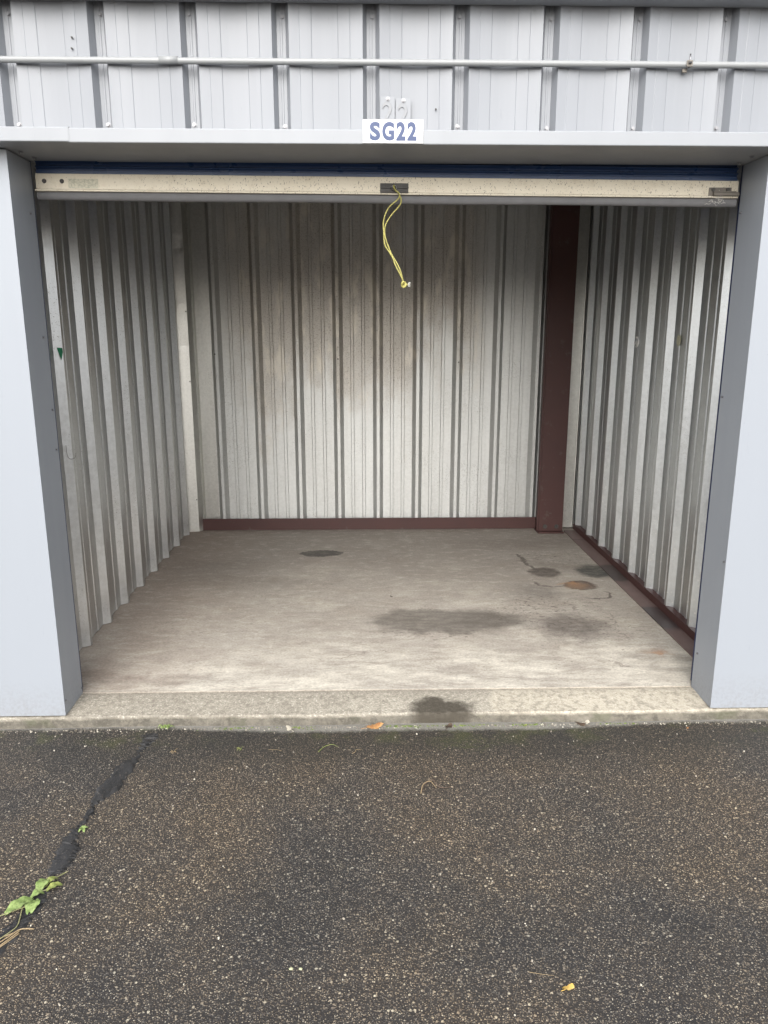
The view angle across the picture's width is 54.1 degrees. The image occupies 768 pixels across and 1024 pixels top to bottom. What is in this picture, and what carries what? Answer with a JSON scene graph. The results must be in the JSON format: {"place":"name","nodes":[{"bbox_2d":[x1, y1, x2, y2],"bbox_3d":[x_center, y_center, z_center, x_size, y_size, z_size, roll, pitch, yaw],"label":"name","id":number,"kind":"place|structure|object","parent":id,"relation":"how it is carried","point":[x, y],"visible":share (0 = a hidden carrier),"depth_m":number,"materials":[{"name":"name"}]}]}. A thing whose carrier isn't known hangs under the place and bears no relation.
{"place":"outdoors","nodes":[
{"label":"outdoors","id":0,"kind":"place"},
{"bbox_2d":[0,719,767,1023],"bbox_3d":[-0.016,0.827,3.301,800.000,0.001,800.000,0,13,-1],"label":"asphalt pavement","id":1,"kind":"structure","parent":0,"point":[709,958],"depth_m":2.23,"materials":[{"name":"black asphalt"}]},
{"bbox_2d":[0,928,33,946],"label":"dry root","id":2,"kind":"object","parent":1,"relation":"on","point":[10,938],"visible":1,"depth_m":2.00,"materials":[{"name":"beige plant"}]},
{"bbox_2d":[0,888,50,954],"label":"tar strip","id":3,"kind":"object","parent":1,"relation":"on","point":[25,919],"visible":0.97,"depth_m":2.05,"materials":[{"name":"black asphalt"}]},
{"bbox_2d":[0,871,67,938],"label":"weed","id":4,"kind":"object","parent":1,"relation":"on","point":[31,904],"visible":1,"depth_m":2.12,"materials":[{"name":"green plant"}]},
{"bbox_2d":[47,826,80,875],"bbox_3d":[-0.983,1.051,2.336,0.084,0.007,0.232,0,13,-1],"label":"tar strip","id":5,"kind":"object","parent":1,"relation":"on","point":[66,852],"visible":1,"depth_m":2.32,"materials":[{"name":"black asphalt"}]},
{"bbox_2d":[78,825,87,831],"bbox_3d":[-0.972,1.022,2.432,0.030,0.007,0.034,0,13,-1],"label":"seedling","id":6,"kind":"object","parent":1,"relation":"on","point":[83,827],"visible":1,"depth_m":2.43,"materials":[{"name":"green plant"}]},
{"bbox_2d":[76,752,140,826],"bbox_3d":[-0.972,0.974,2.669,0.088,0.006,0.456,1,13,4],"label":"tar strip","id":7,"kind":"object","parent":1,"relation":"on","point":[113,783],"visible":1,"depth_m":2.68,"materials":[{"name":"black asphalt"}]},
{"bbox_2d":[136,733,158,752],"bbox_3d":[-0.931,0.907,2.955,0.072,0.006,0.142,0,13,-1],"label":"tar strip","id":8,"kind":"object","parent":1,"relation":"on","point":[148,739],"visible":1,"depth_m":2.97,"materials":[{"name":"black asphalt"}]},
{"bbox_2d":[158,724,173,728],"bbox_3d":[-0.885,0.874,3.055,0.072,0.013,0.030,0,13,-1],"label":"seedling","id":9,"kind":"object","parent":1,"relation":"on","point":[165,726],"visible":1,"depth_m":3.06,"materials":[{"name":"green plant"}]},
{"bbox_2d":[361,722,383,728],"bbox_3d":[-0.047,0.871,3.069,0.094,0.014,0.045,0,13,-1],"label":"dead leaf","id":10,"kind":"object","parent":1,"relation":"on","point":[376,725],"visible":1,"depth_m":3.07,"materials":[{"name":"orange plant"}]},
{"bbox_2d":[0,0,767,715],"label":"storage building","id":11,"kind":"structure","parent":1,"relation":"on","point":[320,114],"depth_m":2.59,"materials":[{"name":"white paint"}]},
{"bbox_2d":[0,54,767,72],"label":"conduit","id":12,"kind":"object","parent":11,"relation":"attached to","point":[689,63],"visible":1,"depth_m":2.53,"materials":[{"name":"metal"}]},
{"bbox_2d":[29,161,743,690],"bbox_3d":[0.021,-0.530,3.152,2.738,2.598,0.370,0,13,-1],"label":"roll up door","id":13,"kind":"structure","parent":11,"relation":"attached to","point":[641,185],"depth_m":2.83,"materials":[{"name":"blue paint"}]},
{"bbox_2d":[383,185,410,287],"bbox_3d":[0.049,-1.040,2.845,0.109,0.371,0.027,0,13,-1],"label":"pull cord","id":14,"kind":"object","parent":13,"relation":"hanging from","point":[403,284],"visible":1,"depth_m":2.84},
{"bbox_2d":[380,96,394,118],"bbox_3d":[0.012,-1.374,2.581,0.050,0.098,0.008,0,13,-1],"label":"number plate","id":15,"kind":"object","parent":11,"relation":"attached to","point":[387,107],"visible":0.81,"depth_m":2.58,"materials":[{"name":"white paint"}]},
{"bbox_2d":[363,119,422,142],"bbox_3d":[0.030,-1.272,2.514,0.201,0.073,0.003,0,13,-1],"label":"unit sign","id":16,"kind":"object","parent":11,"relation":"attached to","point":[392,131],"visible":1,"depth_m":2.51,"materials":[{"name":"white plastic"}]},
{"bbox_2d":[396,98,410,119],"bbox_3d":[0.066,-1.369,2.583,0.052,0.098,0.008,0,13,-1],"label":"number plate","id":17,"kind":"object","parent":11,"relation":"attached to","point":[403,108],"visible":0.76,"depth_m":2.58,"materials":[{"name":"white paint"}]},
{"bbox_2d":[0,686,767,728],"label":"concrete apron","id":18,"kind":"object","parent":1,"relation":"on","point":[374,706],"visible":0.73,"depth_m":3.14,"materials":[{"name":"grey concrete"}]},
{"bbox_2d":[197,723,634,730],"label":"moss patches","id":19,"kind":"object","parent":1,"relation":"on","point":[427,725],"visible":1,"depth_m":3.08,"materials":[{"name":"green plant"}]},
{"bbox_2d":[422,779,450,790],"bbox_3d":[0.177,0.965,2.665,0.114,0.017,0.047,-4,14,-15],"label":"twig","id":20,"kind":"object","parent":1,"relation":"on","point":[436,784],"visible":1,"depth_m":2.66,"materials":[{"name":"brown wood"}]},
{"bbox_2d":[561,983,573,990],"bbox_3d":[0.448,1.163,1.840,0.036,0.008,0.014,-5,14,-22],"label":"dead leaf","id":21,"kind":"object","parent":1,"relation":"on","point":[569,986],"visible":1,"depth_m":1.84,"materials":[{"name":"yellow plant"}]},
{"bbox_2d":[0,721,767,1018],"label":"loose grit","id":22,"kind":"object","parent":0,"point":[59,1004],"visible":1,"depth_m":2.76,"materials":[{"name":"grey gravel"}]},
{"bbox_2d":[79,527,692,692],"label":"floor slab","id":23,"kind":"structure","parent":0,"point":[500,608],"depth_m":4.10,"materials":[{"name":"concrete"}]},
{"bbox_2d":[31,161,189,650],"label":"partition wall","id":24,"kind":"structure","parent":23,"relation":"on","point":[108,283],"depth_m":4.17,"materials":[{"name":"white metal"}]},
{"bbox_2d":[57,348,62,359],"bbox_3d":[-1.467,-0.716,3.406,0.026,0.056,0.003,0,13,-1],"label":"tape scrap","id":25,"kind":"object","parent":24,"relation":"attached to","point":[60,351],"visible":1,"depth_m":3.40,"materials":[{"name":"green plastic"}]},
{"bbox_2d":[169,202,593,531],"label":"partition wall","id":26,"kind":"structure","parent":23,"relation":"on","point":[334,375],"depth_m":5.75,"materials":[{"name":"white metal"}]},
{"bbox_2d":[534,205,579,533],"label":"steel column","id":27,"kind":"structure","parent":23,"relation":"on","point":[561,282],"depth_m":5.63,"materials":[{"name":"brown metal"}]},
{"bbox_2d":[564,165,741,657],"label":"partition wall","id":28,"kind":"structure","parent":23,"relation":"on","point":[659,278],"depth_m":4.37,"materials":[{"name":"white metal"}]},
{"bbox_2d":[634,336,639,347],"bbox_3d":[1.565,-1.054,4.660,0.013,0.069,0.080,0,13,-1],"label":"hook residue","id":29,"kind":"object","parent":28,"relation":"attached to","point":[636,343],"visible":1,"depth_m":4.65},
{"bbox_2d":[677,335,680,345],"bbox_3d":[1.581,-0.920,4.035,0.001,0.059,0.052,0,13,-1],"label":"sticker residue","id":30,"kind":"object","parent":28,"relation":"attached to","point":[678,340],"visible":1,"depth_m":4.04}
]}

